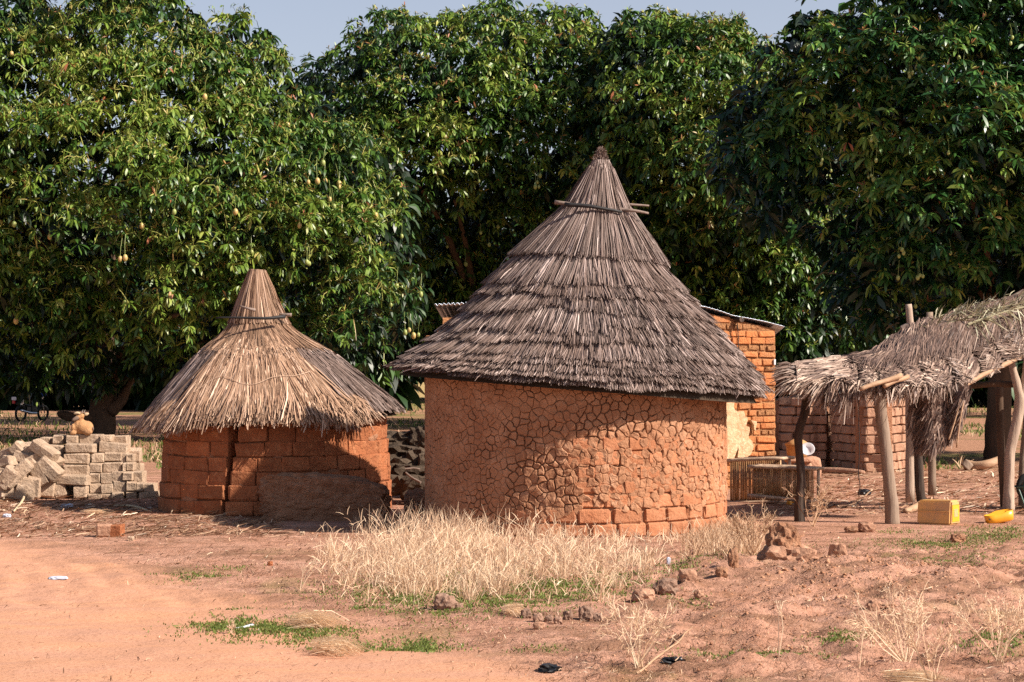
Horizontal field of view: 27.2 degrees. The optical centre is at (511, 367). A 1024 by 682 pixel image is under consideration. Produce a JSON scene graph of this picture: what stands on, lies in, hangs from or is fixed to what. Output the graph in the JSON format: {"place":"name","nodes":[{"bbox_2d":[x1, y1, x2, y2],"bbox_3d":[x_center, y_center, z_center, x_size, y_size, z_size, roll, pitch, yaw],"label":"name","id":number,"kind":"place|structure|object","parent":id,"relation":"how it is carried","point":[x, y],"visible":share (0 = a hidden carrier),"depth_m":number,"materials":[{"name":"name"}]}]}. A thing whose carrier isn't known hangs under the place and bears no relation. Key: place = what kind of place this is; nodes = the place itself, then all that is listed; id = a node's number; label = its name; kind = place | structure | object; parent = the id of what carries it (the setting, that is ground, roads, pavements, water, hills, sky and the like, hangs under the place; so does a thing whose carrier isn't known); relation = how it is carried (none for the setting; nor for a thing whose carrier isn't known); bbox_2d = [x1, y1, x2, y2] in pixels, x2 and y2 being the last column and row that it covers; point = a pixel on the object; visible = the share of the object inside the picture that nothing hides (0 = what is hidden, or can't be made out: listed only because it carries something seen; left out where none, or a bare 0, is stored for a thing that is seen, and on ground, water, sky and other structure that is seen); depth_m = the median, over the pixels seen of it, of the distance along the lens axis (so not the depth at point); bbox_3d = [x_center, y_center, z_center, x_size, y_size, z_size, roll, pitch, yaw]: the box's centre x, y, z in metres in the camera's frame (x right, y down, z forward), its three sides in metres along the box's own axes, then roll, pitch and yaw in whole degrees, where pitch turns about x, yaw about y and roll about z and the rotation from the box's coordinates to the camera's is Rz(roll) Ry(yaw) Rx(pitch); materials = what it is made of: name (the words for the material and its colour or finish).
{"place":"outdoors","nodes":[
{"label":"outdoors","id":0,"kind":"place"},
{"bbox_2d":[227,619,236,632],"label":"dry plant","id":1,"kind":"object","parent":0,"point":[231,626],"visible":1,"depth_m":16.18,"materials":[{"name":"beige plant"}]},
{"bbox_2d":[0,409,983,467],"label":"dry grass","id":2,"kind":"structure","parent":0,"point":[155,443],"depth_m":58.86,"materials":[{"name":"beige plant"}]},
{"bbox_2d":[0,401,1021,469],"bbox_3d":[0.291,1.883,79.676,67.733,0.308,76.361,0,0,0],"label":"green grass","id":3,"kind":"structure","parent":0,"point":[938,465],"depth_m":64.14,"materials":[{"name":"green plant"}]},
{"bbox_2d":[0,382,1023,681],"bbox_3d":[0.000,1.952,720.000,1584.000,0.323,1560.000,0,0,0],"label":"ground","id":4,"kind":"structure","parent":0,"point":[120,590],"depth_m":17.76,"materials":[{"name":"brown soil"}]},
{"bbox_2d":[3,514,10,517],"bbox_3d":[-6.743,1.980,28.315,0.117,0.064,0.100,0,0,0],"label":"scrap","id":5,"kind":"object","parent":4,"relation":"on","point":[6,515],"visible":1,"depth_m":28.28,"materials":[{"name":"white plastic"}]},
{"bbox_2d":[13,493,26,511],"bbox_3d":[-7.194,1.916,31.160,0.056,0.151,3.985,0,0,-10],"label":"palm rib","id":6,"kind":"object","parent":4,"relation":"on","point":[22,500],"visible":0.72,"depth_m":30.79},
{"bbox_2d":[12,388,48,421],"bbox_3d":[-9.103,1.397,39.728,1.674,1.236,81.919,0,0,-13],"label":"motorcycle","id":7,"kind":"object","parent":4,"relation":"on","point":[31,409],"visible":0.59,"depth_m":78.82,"materials":[{"name":"black metal"}]},
{"bbox_2d":[2,130,89,233],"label":"mango tree","id":8,"kind":"object","parent":4,"relation":"on","point":[45,193],"depth_m":116.74,"materials":[{"name":"green plant"}]},
{"bbox_2d":[48,576,67,579],"bbox_3d":[-4.346,2.014,20.287,0.193,0.039,0.117,0,0,0],"label":"scrap","id":9,"kind":"object","parent":4,"relation":"on","point":[58,577],"visible":1,"depth_m":20.24,"materials":[{"name":"white plastic"}]},
{"bbox_2d":[0,248,157,409],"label":"mango tree","id":10,"kind":"object","parent":4,"relation":"on","point":[80,399],"visible":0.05,"depth_m":99.73,"materials":[{"name":"green plant"}]},
{"bbox_2d":[0,434,159,499],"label":"brick pile","id":11,"kind":"object","parent":4,"relation":"on","point":[97,465],"visible":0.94,"depth_m":32.43,"materials":[{"name":"beige brick"}]},
{"bbox_2d":[70,410,93,434],"bbox_3d":[-6.687,0.852,33.022,0.356,0.395,0.272,0,0,0],"label":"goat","id":12,"kind":"object","parent":11,"relation":"on","point":[80,425],"visible":1,"depth_m":32.93},
{"bbox_2d":[80,508,111,514],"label":"straw tuft","id":13,"kind":"object","parent":4,"relation":"on","point":[93,510],"visible":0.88,"depth_m":28.72,"materials":[{"name":"beige plant"}]},
{"bbox_2d":[96,523,124,536],"bbox_3d":[-4.763,1.938,25.174,0.323,0.168,0.223,0,0,0],"label":"brick block","id":14,"kind":"object","parent":4,"relation":"on","point":[108,530],"depth_m":25.07,"materials":[{"name":"orange brick"}]},
{"bbox_2d":[113,504,151,511],"bbox_3d":[-5.309,1.973,29.896,0.116,0.049,1.391,0,0,-32],"label":"palm strip","id":15,"kind":"object","parent":4,"relation":"on","point":[134,507],"visible":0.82,"depth_m":29.91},
{"bbox_2d":[0,492,293,538],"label":"straw litter","id":16,"kind":"object","parent":4,"relation":"on","point":[154,519],"visible":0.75,"depth_m":27.35,"materials":[{"name":"beige plant"}]},
{"bbox_2d":[56,165,262,292],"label":"mango tree","id":17,"kind":"object","parent":4,"relation":"on","point":[131,213],"visible":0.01,"depth_m":119.88,"materials":[{"name":"green plant"}]},
{"bbox_2d":[0,0,435,434],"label":"mango tree","id":18,"kind":"object","parent":4,"relation":"on","point":[81,294],"visible":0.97,"depth_m":55.12,"materials":[{"name":"green plant"}]},
{"bbox_2d":[128,269,405,515],"bbox_3d":[-3.470,0.322,30.143,3.920,3.457,3.743,0,0,0],"label":"round hut","id":19,"kind":"object","parent":4,"relation":"on","point":[251,394],"visible":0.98,"depth_m":28.94,"materials":[{"name":"beige plant"}]},
{"bbox_2d":[117,237,429,410],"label":"mango tree","id":20,"kind":"object","parent":4,"relation":"on","point":[401,389],"visible":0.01,"depth_m":97.79,"materials":[{"name":"green plant"}]},
{"bbox_2d":[299,556,324,589],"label":"dry plant","id":21,"kind":"object","parent":4,"relation":"on","point":[310,567],"visible":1,"depth_m":19.36,"materials":[{"name":"beige plant"}]},
{"bbox_2d":[283,609,351,630],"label":"straw tuft","id":22,"kind":"object","parent":4,"relation":"on","point":[313,618],"visible":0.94,"depth_m":16.47,"materials":[{"name":"beige plant"}]},
{"bbox_2d":[257,472,392,520],"bbox_3d":[-2.463,1.741,27.954,1.787,0.727,0.548,0,0,0],"label":"mud wall remnant","id":23,"kind":"object","parent":4,"relation":"on","point":[308,496],"visible":0.79,"depth_m":27.71,"materials":[{"name":"brown soil"}]},
{"bbox_2d":[306,633,369,657],"bbox_3d":[-1.214,1.965,14.978,0.463,0.109,0.684,0,0,0],"label":"straw tuft","id":24,"kind":"object","parent":4,"relation":"on","point":[339,645],"visible":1,"depth_m":14.93,"materials":[{"name":"beige plant"}]},
{"bbox_2d":[326,531,370,582],"bbox_3d":[-1.511,1.753,19.576,0.382,0.493,0.298,0,0,-24],"label":"dry plant","id":25,"kind":"object","parent":4,"relation":"on","point":[348,558],"visible":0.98,"depth_m":19.60,"materials":[{"name":"beige plant"}]},
{"bbox_2d":[362,512,378,526],"bbox_3d":[-1.788,1.927,26.716,0.217,0.220,0.178,0,0,0],"label":"mud lump","id":26,"kind":"object","parent":4,"relation":"on","point":[366,515],"visible":0.72,"depth_m":26.65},
{"bbox_2d":[377,519,389,527],"bbox_3d":[-1.600,1.957,26.433,0.171,0.131,0.142,0,0,0],"label":"mud lump","id":27,"kind":"object","parent":4,"relation":"on","point":[384,523],"visible":0.53,"depth_m":26.38,"materials":[{"name":"brown soil"}]},
{"bbox_2d":[386,426,424,499],"bbox_3d":[-1.581,1.432,31.826,0.999,1.091,2.219,0,0,-11],"label":"rubble heap","id":28,"kind":"object","parent":4,"relation":"on","point":[406,449],"visible":0.62,"depth_m":31.56,"materials":[{"name":"grey stone"}]},
{"bbox_2d":[405,472,420,483],"bbox_3d":[-1.424,1.583,30.495,0.313,0.161,0.045,0,0,42],"label":"stick","id":29,"kind":"object","parent":28,"relation":"on","point":[411,477],"visible":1,"depth_m":30.47,"materials":[{"name":"wood"}]},
{"bbox_2d":[403,488,424,514],"bbox_3d":[-1.312,1.849,28.785,0.321,0.435,0.281,0,0,0],"label":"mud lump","id":30,"kind":"object","parent":4,"relation":"on","point":[418,494],"visible":0.68,"depth_m":28.68,"materials":[{"name":"brown soil"}]},
{"bbox_2d":[433,593,457,609],"bbox_3d":[-0.553,1.951,17.636,0.217,0.158,0.172,0,0,0],"label":"stone","id":31,"kind":"object","parent":4,"relation":"on","point":[442,601],"visible":0.92,"depth_m":17.57,"materials":[{"name":"brown stone"}]},
{"bbox_2d":[264,0,642,385],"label":"mango tree","id":32,"kind":"object","parent":4,"relation":"on","point":[446,123],"visible":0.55,"depth_m":70.76,"materials":[{"name":"green plant"}]},
{"bbox_2d":[455,603,463,608],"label":"stone","id":33,"kind":"object","parent":4,"relation":"on","point":[460,605],"visible":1,"depth_m":17.61,"materials":[{"name":"brown stone"}]},
{"bbox_2d":[307,495,694,607],"bbox_3d":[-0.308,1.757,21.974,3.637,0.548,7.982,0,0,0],"label":"dry grass","id":34,"kind":"structure","parent":4,"relation":"on","point":[564,565],"depth_m":20.47,"materials":[{"name":"beige plant"}]},
{"bbox_2d":[2,531,1023,681],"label":"clods","id":35,"kind":"object","parent":4,"relation":"on","point":[871,641],"visible":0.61,"depth_m":16.15,"materials":[{"name":"brown soil"}]},
{"bbox_2d":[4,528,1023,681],"bbox_3d":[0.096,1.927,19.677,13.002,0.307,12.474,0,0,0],"label":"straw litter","id":36,"kind":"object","parent":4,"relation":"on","point":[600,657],"visible":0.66,"depth_m":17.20,"materials":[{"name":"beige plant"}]},
{"bbox_2d":[502,602,527,619],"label":"straw tuft","id":37,"kind":"object","parent":4,"relation":"on","point":[513,609],"visible":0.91,"depth_m":16.99,"materials":[{"name":"beige plant"}]},
{"bbox_2d":[520,608,531,618],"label":"stone","id":38,"kind":"object","parent":4,"relation":"on","point":[526,613],"visible":1,"depth_m":16.78,"materials":[{"name":"brown stone"}]},
{"bbox_2d":[533,612,542,621],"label":"stone","id":39,"kind":"object","parent":4,"relation":"on","point":[538,616],"visible":0.84,"depth_m":16.57,"materials":[{"name":"brown stone"}]},
{"bbox_2d":[533,621,544,629],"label":"stone","id":40,"kind":"object","parent":4,"relation":"on","point":[537,625],"visible":0.94,"depth_m":16.12,"materials":[{"name":"brown stone"}]},
{"bbox_2d":[544,615,552,622],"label":"stone","id":41,"kind":"object","parent":4,"relation":"on","point":[548,618],"visible":0.98,"depth_m":16.62,"materials":[{"name":"brown stone"}]},
{"bbox_2d":[538,663,561,672],"bbox_3d":[0.251,2.007,14.153,0.172,0.073,0.164,0,0,0],"label":"plastic bag","id":42,"kind":"object","parent":4,"relation":"on","point":[549,667],"visible":1,"depth_m":14.11,"materials":[{"name":"black plastic"}]},
{"bbox_2d":[553,615,561,624],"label":"stone","id":43,"kind":"object","parent":4,"relation":"on","point":[557,619],"visible":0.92,"depth_m":16.52,"materials":[{"name":"brown stone"}]},
{"bbox_2d":[419,154,709,385],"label":"mango tree","id":44,"kind":"object","parent":4,"relation":"on","point":[421,382],"depth_m":118.28,"materials":[{"name":"green plant"}]},
{"bbox_2d":[563,610,572,619],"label":"stone","id":45,"kind":"object","parent":4,"relation":"on","point":[567,615],"visible":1,"depth_m":16.78,"materials":[{"name":"brown stone"}]},
{"bbox_2d":[383,146,773,537],"bbox_3d":[0.833,-0.241,26.807,4.934,5.129,4.662,0,0,0],"label":"round hut","id":46,"kind":"object","parent":4,"relation":"on","point":[581,358],"visible":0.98,"depth_m":25.30,"materials":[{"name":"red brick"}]},
{"bbox_2d":[140,470,1021,537],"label":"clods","id":47,"kind":"object","parent":4,"relation":"on","point":[729,513],"visible":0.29,"depth_m":26.75,"materials":[{"name":"brown soil"}]},
{"bbox_2d":[578,605,593,620],"bbox_3d":[0.587,1.957,16.823,0.121,0.149,0.110,0,0,0],"label":"stone","id":48,"kind":"object","parent":4,"relation":"on","point":[585,612],"visible":0.98,"depth_m":16.78,"materials":[{"name":"brown stone"}]},
{"bbox_2d":[593,612,602,621],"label":"stone","id":49,"kind":"object","parent":4,"relation":"on","point":[597,617],"visible":0.91,"depth_m":16.67,"materials":[{"name":"brown stone"}]},
{"bbox_2d":[568,546,628,600],"bbox_3d":[0.730,1.738,17.956,0.468,0.482,0.417,0,0,34],"label":"dry plant","id":50,"kind":"object","parent":4,"relation":"on","point":[602,580],"visible":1,"depth_m":17.93,"materials":[{"name":"beige plant"}]},
{"bbox_2d":[426,302,784,488],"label":"brick house","id":51,"kind":"structure","parent":4,"relation":"on","point":[751,427],"depth_m":35.06,"materials":[{"name":"orange brick"}]},
{"bbox_2d":[592,578,679,668],"bbox_3d":[0.836,1.697,14.191,0.603,0.624,0.542,0,0,0],"label":"dry plant","id":52,"kind":"object","parent":4,"relation":"on","point":[641,629],"visible":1,"depth_m":14.16,"materials":[{"name":"beige plant"}]},
{"bbox_2d":[631,588,654,601],"bbox_3d":[1.125,1.960,18.211,0.210,0.134,0.192,0,0,0],"label":"stone","id":53,"kind":"object","parent":4,"relation":"on","point":[641,594],"visible":0.81,"depth_m":18.14,"materials":[{"name":"brown stone"}]},
{"bbox_2d":[636,626,692,673],"bbox_3d":[1.070,1.948,14.672,0.029,0.154,1.459,0,0,19],"label":"twig","id":54,"kind":"object","parent":4,"relation":"on","point":[654,659],"visible":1,"depth_m":14.49,"materials":[{"name":"beige wood"}]},
{"bbox_2d":[652,578,678,594],"bbox_3d":[1.348,1.930,18.625,0.237,0.178,0.206,0,0,0],"label":"stone","id":55,"kind":"object","parent":4,"relation":"on","point":[667,585],"visible":0.94,"depth_m":18.56,"materials":[{"name":"brown stone"}]},
{"bbox_2d":[660,656,685,664],"bbox_3d":[1.098,1.997,14.391,0.209,0.080,0.182,0,0,0],"label":"plastic bag","id":56,"kind":"object","parent":4,"relation":"on","point":[669,660],"visible":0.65,"depth_m":14.36,"materials":[{"name":"black plastic"}]},
{"bbox_2d":[678,568,696,581],"bbox_3d":[1.578,1.870,19.071,0.172,0.131,0.151,0,0,0],"label":"stone","id":57,"kind":"object","parent":4,"relation":"on","point":[686,574],"visible":1,"depth_m":19.01,"materials":[{"name":"brown stone"}]},
{"bbox_2d":[694,589,703,598],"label":"stone","id":58,"kind":"object","parent":4,"relation":"on","point":[698,593],"visible":0.97,"depth_m":18.35,"materials":[{"name":"brown stone"}]},
{"bbox_2d":[551,3,848,366],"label":"mango tree","id":59,"kind":"object","parent":4,"relation":"on","point":[653,157],"visible":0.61,"depth_m":67.31,"materials":[{"name":"green plant"}]},
{"bbox_2d":[669,506,765,561],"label":"dry grass","id":60,"kind":"structure","parent":4,"relation":"on","point":[712,539],"depth_m":22.89,"materials":[{"name":"beige plant"}]},
{"bbox_2d":[715,566,727,577],"bbox_3d":[1.911,1.868,19.321,0.119,0.115,0.107,0,0,0],"label":"mud lump","id":61,"kind":"object","parent":4,"relation":"on","point":[721,571],"visible":1,"depth_m":19.28,"materials":[{"name":"brown soil"}]},
{"bbox_2d":[728,546,738,568],"bbox_3d":[2.100,1.817,20.121,0.106,0.241,0.102,0,0,0],"label":"mud lump","id":62,"kind":"object","parent":4,"relation":"on","point":[733,558],"visible":0.84,"depth_m":20.09,"materials":[{"name":"brown soil"}]},
{"bbox_2d":[723,498,779,555],"bbox_3d":[2.395,1.600,21.187,0.586,0.598,0.615,0,0,0],"label":"dry plant","id":63,"kind":"object","parent":4,"relation":"on","point":[764,528],"visible":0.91,"depth_m":21.20,"materials":[{"name":"beige plant"}]},
{"bbox_2d":[727,456,794,503],"bbox_3d":[3.667,1.669,31.381,0.936,0.729,0.478,0,0,30],"label":"bamboo bench","id":64,"kind":"object","parent":4,"relation":"on","point":[740,480],"visible":0.71,"depth_m":31.32,"materials":[{"name":"brown wood"}]},
{"bbox_2d":[774,599,794,660],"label":"dry plant","id":65,"kind":"object","parent":4,"relation":"on","point":[778,625],"visible":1,"depth_m":14.29,"materials":[{"name":"beige plant"}]},
{"bbox_2d":[747,464,824,503],"bbox_3d":[3.948,1.670,30.551,1.036,0.538,0.399,0,0,26],"label":"bamboo bench","id":66,"kind":"object","parent":4,"relation":"on","point":[788,475],"visible":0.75,"depth_m":30.46,"materials":[{"name":"brown wood"}]},
{"bbox_2d":[756,522,822,561],"bbox_3d":[2.743,1.827,20.597,0.841,0.665,0.480,0,0,0],"label":"mud wall remnant","id":67,"kind":"object","parent":4,"relation":"on","point":[782,541],"visible":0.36,"depth_m":20.49,"materials":[{"name":"brown soil"}]},
{"bbox_2d":[784,457,811,465],"bbox_3d":[5.065,1.800,37.496,0.497,0.441,0.352,0,0,0],"label":"clay stool","id":68,"kind":"object","parent":4,"relation":"on","point":[807,460],"visible":0.27,"depth_m":37.36,"materials":[{"name":"brown soil"}]},
{"bbox_2d":[781,482,841,526],"bbox_3d":[3.764,1.708,26.645,0.606,0.594,0.589,0,0,37],"label":"dry plant","id":69,"kind":"object","parent":4,"relation":"on","point":[814,504],"visible":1,"depth_m":26.61,"materials":[{"name":"beige plant"}]},
{"bbox_2d":[807,456,821,479],"bbox_3d":[5.320,1.795,37.594,0.336,0.458,0.359,0,0,0],"label":"clay block","id":70,"kind":"object","parent":4,"relation":"on","point":[816,461],"depth_m":37.45,"materials":[{"name":"brown soil"}]},
{"bbox_2d":[828,542,847,555],"bbox_3d":[3.346,1.901,21.717,0.202,0.219,0.170,0,0,0],"label":"mud lump","id":71,"kind":"object","parent":4,"relation":"on","point":[837,548],"visible":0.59,"depth_m":21.65,"materials":[{"name":"brown soil"}]},
{"bbox_2d":[704,235,973,402],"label":"mango tree","id":72,"kind":"object","parent":4,"relation":"on","point":[839,336],"visible":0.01,"depth_m":100.23,"materials":[{"name":"green plant"}]},
{"bbox_2d":[775,395,905,471],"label":"brick enclosure","id":73,"kind":"object","parent":4,"relation":"on","point":[834,443],"visible":0.58,"depth_m":41.59,"materials":[{"name":"brown brick"}]},
{"bbox_2d":[663,545,1019,660],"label":"clods","id":74,"kind":"object","parent":4,"relation":"on","point":[844,574],"visible":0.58,"depth_m":18.83,"materials":[{"name":"brown soil"}]},
{"bbox_2d":[821,467,864,474],"bbox_3d":[6.174,1.941,39.900,1.021,0.124,0.117,0,0,36],"label":"mud brick ledge","id":75,"kind":"object","parent":4,"relation":"on","point":[838,470],"visible":0.71,"depth_m":39.84,"materials":[{"name":"brown brick"}]},
{"bbox_2d":[844,525,857,532],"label":"stone","id":76,"kind":"object","parent":4,"relation":"on","point":[851,529],"visible":1,"depth_m":25.68,"materials":[{"name":"beige stone"}]},
{"bbox_2d":[851,615,869,667],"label":"dry plant","id":77,"kind":"object","parent":4,"relation":"on","point":[859,639],"visible":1,"depth_m":14.17,"materials":[{"name":"beige plant"}]},
{"bbox_2d":[700,0,1023,459],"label":"mango tree","id":78,"kind":"object","parent":4,"relation":"on","point":[960,178],"visible":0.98,"depth_m":42.55,"materials":[{"name":"green plant"}]},
{"bbox_2d":[857,489,871,494],"bbox_3d":[5.522,1.959,33.211,0.236,0.120,0.190,0,0,0],"label":"scrap","id":79,"kind":"object","parent":4,"relation":"on","point":[864,491],"visible":0.78,"depth_m":33.15,"materials":[{"name":"black plastic"}]},
{"bbox_2d":[858,522,876,531],"bbox_3d":[4.324,1.950,25.812,0.226,0.149,0.184,0,0,0],"label":"stone","id":80,"kind":"object","parent":4,"relation":"on","point":[866,527],"visible":1,"depth_m":25.74,"materials":[{"name":"brown stone"}]},
{"bbox_2d":[866,598,882,611],"bbox_3d":[2.912,1.925,17.016,0.142,0.140,0.124,0,0,0],"label":"stone","id":81,"kind":"object","parent":4,"relation":"on","point":[875,603],"visible":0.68,"depth_m":16.97,"materials":[{"name":"brown stone"}]},
{"bbox_2d":[745,35,1023,383],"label":"mango tree","id":82,"kind":"object","parent":4,"relation":"on","point":[860,344],"visible":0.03,"depth_m":84.46,"materials":[{"name":"green plant"}]},
{"bbox_2d":[841,579,938,661],"bbox_3d":[2.553,1.735,14.432,0.616,0.594,0.641,0,0,33],"label":"dry plant","id":83,"kind":"object","parent":4,"relation":"on","point":[868,627],"visible":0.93,"depth_m":14.44,"materials":[{"name":"beige plant"}]},
{"bbox_2d":[882,602,897,607],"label":"stone","id":84,"kind":"object","parent":4,"relation":"on","point":[894,605],"visible":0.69,"depth_m":16.97,"materials":[{"name":"brown stone"}]},
{"bbox_2d":[762,466,1023,515],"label":"straw litter","id":85,"kind":"object","parent":4,"relation":"on","point":[853,505],"visible":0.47,"depth_m":32.85,"materials":[{"name":"brown plant"}]},
{"bbox_2d":[769,286,1023,523],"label":"mat shelter","id":86,"kind":"object","parent":4,"relation":"on","point":[922,366],"visible":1,"depth_m":27.95,"materials":[{"name":"beige plant"}]},
{"bbox_2d":[903,501,919,512],"bbox_3d":[5.514,1.925,29.198,0.124,0.154,0.500,0,0,35],"label":"log","id":87,"kind":"object","parent":4,"relation":"on","point":[913,507],"visible":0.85,"depth_m":29.08,"materials":[{"name":"beige wood"}]},
{"bbox_2d":[878,668,958,681],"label":"straw tuft","id":88,"kind":"object","parent":4,"relation":"on","point":[901,676],"visible":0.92,"depth_m":13.70,"materials":[{"name":"beige plant"}]},
{"bbox_2d":[893,610,962,681],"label":"dry plant","id":89,"kind":"object","parent":4,"relation":"on","point":[949,637],"visible":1,"depth_m":13.57,"materials":[{"name":"beige plant"}]},
{"bbox_2d":[917,499,959,524],"bbox_3d":[5.452,1.843,27.122,0.494,0.312,0.300,0,0,36],"label":"jerrycan","id":90,"kind":"object","parent":4,"relation":"on","point":[938,512],"visible":1,"depth_m":27.00,"materials":[{"name":"yellow plastic"}]},
{"bbox_2d":[950,533,965,541],"bbox_3d":[5.152,1.974,24.501,0.176,0.115,0.157,0,0,-10],"label":"stone","id":91,"kind":"object","parent":4,"relation":"on","point":[959,537],"visible":0.91,"depth_m":24.44,"materials":[{"name":"brown stone"}]},
{"bbox_2d":[961,459,972,470],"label":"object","id":92,"kind":"object","parent":4,"relation":"on","point":[966,464],"visible":0.98,"depth_m":41.22,"materials":[{"name":"beige stone"}]},
{"bbox_2d":[963,456,997,469],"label":"log","id":93,"kind":"object","parent":4,"relation":"on","point":[985,464],"visible":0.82,"depth_m":41.29,"materials":[{"name":"beige wood"}]},
{"bbox_2d":[948,580,1023,660],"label":"dry plant","id":94,"kind":"object","parent":4,"relation":"on","point":[989,615],"visible":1,"depth_m":14.51,"materials":[{"name":"beige plant"}]},
{"bbox_2d":[967,292,1022,406],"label":"mango tree","id":95,"kind":"object","parent":4,"relation":"on","point":[980,394],"depth_m":107.32,"materials":[{"name":"green plant"}]},
{"bbox_2d":[984,509,1013,522],"bbox_3d":[6.255,1.917,27.228,0.370,0.140,0.220,-9,1,-8],"label":"plastic jerrycan","id":96,"kind":"object","parent":4,"relation":"on","point":[1001,516],"visible":1,"depth_m":27.14,"materials":[{"name":"yellow plastic"}]},
{"bbox_2d":[1014,474,1023,503],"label":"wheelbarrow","id":97,"kind":"object","parent":4,"relation":"on","point":[1019,486],"visible":0.98,"depth_m":29.77,"materials":[{"name":"black rubber"}]},
{"bbox_2d":[0,0,1023,253],"label":"sky","id":98,"kind":"structure","parent":0,"point":[305,26],"materials":[{"name":"blue"}]},
{"bbox_2d":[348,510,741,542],"bbox_3d":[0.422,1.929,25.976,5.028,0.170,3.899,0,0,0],"label":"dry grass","id":99,"kind":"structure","parent":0,"point":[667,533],"depth_m":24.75,"materials":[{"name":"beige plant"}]},
{"bbox_2d":[143,523,1023,662],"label":"green grass","id":100,"kind":"structure","parent":0,"point":[272,628],"depth_m":17.78,"materials":[{"name":"green plant"}]},
{"bbox_2d":[785,439,807,456],"bbox_3d":[5.052,1.397,37.500,0.460,0.404,0.455,0,0,0],"label":"bucket","id":101,"kind":"object","parent":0,"point":[790,447],"visible":0.34,"depth_m":37.37,"materials":[{"name":"plastic"}]},
{"bbox_2d":[803,442,814,454],"bbox_3d":[5.171,1.435,37.087,0.250,0.247,0.070,-12,-28,0],"label":"bowl","id":102,"kind":"object","parent":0,"point":[808,448],"visible":0.88,"depth_m":37.10,"materials":[{"name":"white plastic"}]}
]}

